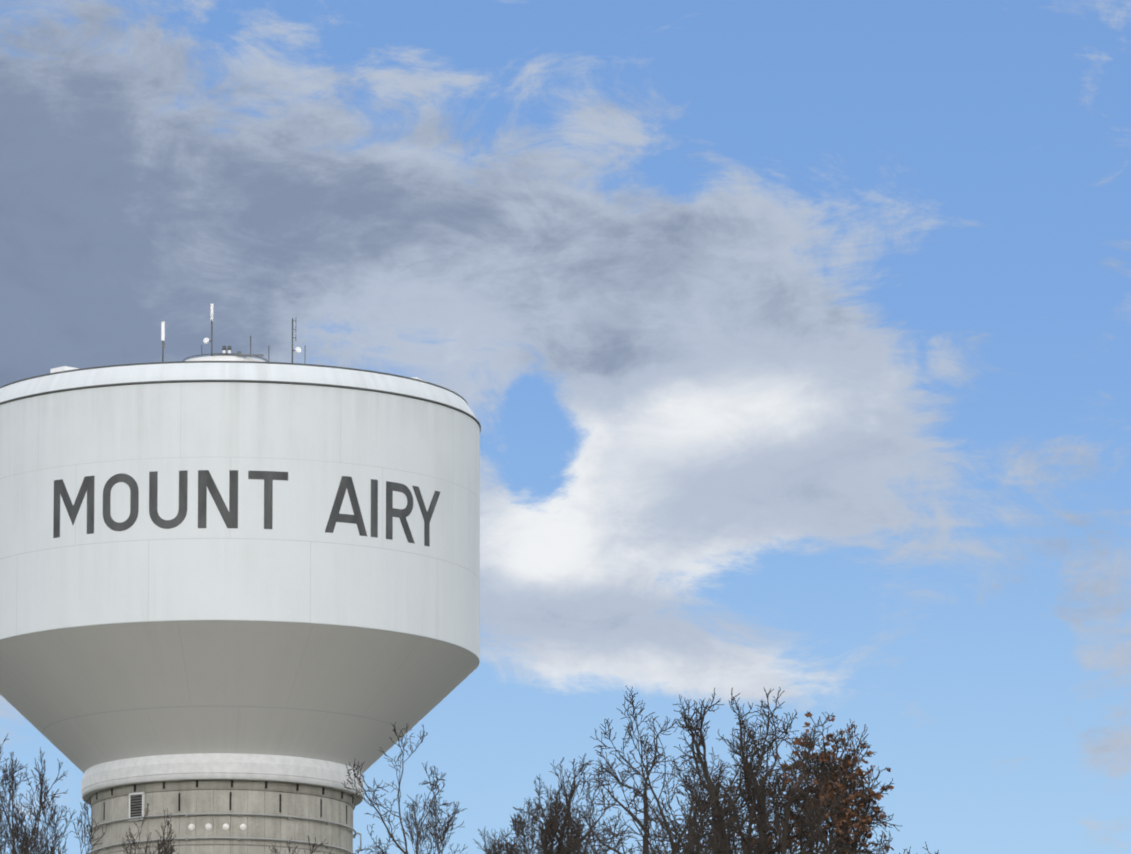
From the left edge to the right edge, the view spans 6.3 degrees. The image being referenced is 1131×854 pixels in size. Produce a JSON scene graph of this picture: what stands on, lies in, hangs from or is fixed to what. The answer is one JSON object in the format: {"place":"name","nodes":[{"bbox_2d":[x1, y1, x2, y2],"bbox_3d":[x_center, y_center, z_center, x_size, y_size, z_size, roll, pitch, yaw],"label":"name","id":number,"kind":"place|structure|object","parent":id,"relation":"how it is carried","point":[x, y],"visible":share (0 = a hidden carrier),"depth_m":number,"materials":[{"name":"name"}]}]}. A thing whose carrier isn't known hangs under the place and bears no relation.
{"place":"outdoors","nodes":[
{"label":"outdoors","id":0,"kind":"place"},
{"bbox_2d":[0,0,1130,853],"label":"sky","id":1,"kind":"structure","parent":0,"point":[787,342],"materials":[{"name":"blue"}]},
{"bbox_3d":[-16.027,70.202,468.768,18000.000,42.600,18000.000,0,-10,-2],"label":"ground","id":2,"kind":"structure","parent":0,"visible":0},
{"bbox_2d":[0,804,51,852],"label":"leaves","id":3,"kind":"object","parent":2,"relation":"on","point":[17,832],"visible":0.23,"depth_m":422.44,"materials":[{"name":"brown plant"}]},
{"bbox_2d":[0,734,106,853],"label":"ash tree","id":4,"kind":"object","parent":2,"relation":"on","point":[27,840],"visible":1,"depth_m":397.45,"materials":[{"name":"brown plant"}]},
{"bbox_2d":[121,803,178,853],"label":"ash tree","id":5,"kind":"object","parent":2,"relation":"on","point":[162,843],"visible":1,"depth_m":407.59,"materials":[{"name":"brown plant"}]},
{"bbox_2d":[90,780,354,853],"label":"tower pedestal","id":6,"kind":"object","parent":2,"relation":"on","point":[213,796],"visible":0.81,"depth_m":472.88,"materials":[{"name":"beige concrete"}]},
{"bbox_2d":[129,792,144,820],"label":"louvered vent","id":7,"kind":"object","parent":6,"relation":"attached to","point":[136,804],"visible":0.85,"depth_m":473.52,"materials":[{"name":"white metal"}]},
{"bbox_2d":[188,823,245,829],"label":"lights","id":8,"kind":"object","parent":6,"relation":"attached to","point":[208,826],"visible":1,"depth_m":472.10},
{"bbox_2d":[81,753,363,805],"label":"ring collar","id":9,"kind":"object","parent":6,"relation":"on","point":[209,766],"visible":0.52,"depth_m":472.98,"materials":[{"name":"white metal"}]},
{"bbox_2d":[90,780,354,825],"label":"slots","id":10,"kind":"object","parent":6,"relation":"in","point":[266,786],"visible":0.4,"depth_m":473.56,"materials":[{"name":"black"}]},
{"bbox_2d":[88,813,361,853],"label":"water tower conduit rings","id":11,"kind":"object","parent":6,"relation":"attached to","point":[239,838],"visible":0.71,"depth_m":472.91,"materials":[{"name":"grey concrete"}]},
{"bbox_2d":[0,363,479,773],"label":"water tank","id":12,"kind":"object","parent":6,"relation":"on","point":[348,670],"visible":0.92,"depth_m":470.87,"materials":[{"name":"white metal"}]},
{"bbox_2d":[0,361,467,404],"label":"tank rim","id":13,"kind":"object","parent":12,"relation":"on","point":[233,362],"visible":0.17,"depth_m":471.90,"materials":[{"name":"grey metal"}]},
{"bbox_2d":[51,304,426,381],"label":"rooftop antennas","id":14,"kind":"object","parent":12,"relation":"on","point":[229,356],"visible":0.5,"depth_m":480.85,"materials":[{"name":"grey metal"}]},
{"bbox_2d":[0,388,479,763],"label":"panel seams","id":15,"kind":"object","parent":12,"relation":"on","point":[233,538],"visible":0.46,"depth_m":471.01,"materials":[{"name":"white metal"}]},
{"bbox_2d":[0,619,479,668],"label":"tower rim","id":16,"kind":"object","parent":12,"relation":"attached to","point":[245,620],"visible":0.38,"depth_m":469.32,"materials":[{"name":"grey paint"}]},
{"bbox_2d":[0,380,480,431],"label":"water tower lip overhang","id":17,"kind":"object","parent":12,"relation":"attached to","point":[252,381],"visible":0.5,"depth_m":471.24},
{"bbox_2d":[53,470,439,546],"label":"lettering","id":18,"kind":"object","parent":12,"relation":"attached to","point":[205,482],"visible":0.96,"depth_m":470.00},
{"bbox_2d":[269,757,591,853],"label":"ash tree","id":19,"kind":"object","parent":2,"relation":"on","point":[493,841],"visible":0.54,"depth_m":396.59,"materials":[{"name":"brown plant"}]},
{"bbox_2d":[342,722,633,853],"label":"oak tree","id":20,"kind":"object","parent":2,"relation":"on","point":[566,819],"visible":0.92,"depth_m":388.58,"materials":[{"name":"brown plant"}]},
{"bbox_2d":[486,686,910,853],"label":"oak tree","id":21,"kind":"object","parent":2,"relation":"on","point":[646,844],"visible":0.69,"depth_m":334.70,"materials":[{"name":"brown plant"}]},
{"bbox_2d":[632,760,825,853],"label":"leaves","id":22,"kind":"object","parent":2,"relation":"on","point":[756,834],"visible":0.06,"depth_m":398.46,"materials":[{"name":"brown plant"}]},
{"bbox_2d":[595,687,906,853],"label":"oak tree","id":23,"kind":"object","parent":2,"relation":"on","point":[719,843],"visible":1,"depth_m":303.35,"materials":[{"name":"brown plant"}]},
{"bbox_2d":[725,712,938,853],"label":"oak tree","id":24,"kind":"object","parent":2,"relation":"on","point":[828,775],"visible":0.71,"depth_m":341.87,"materials":[{"name":"brown plant"}]}
]}

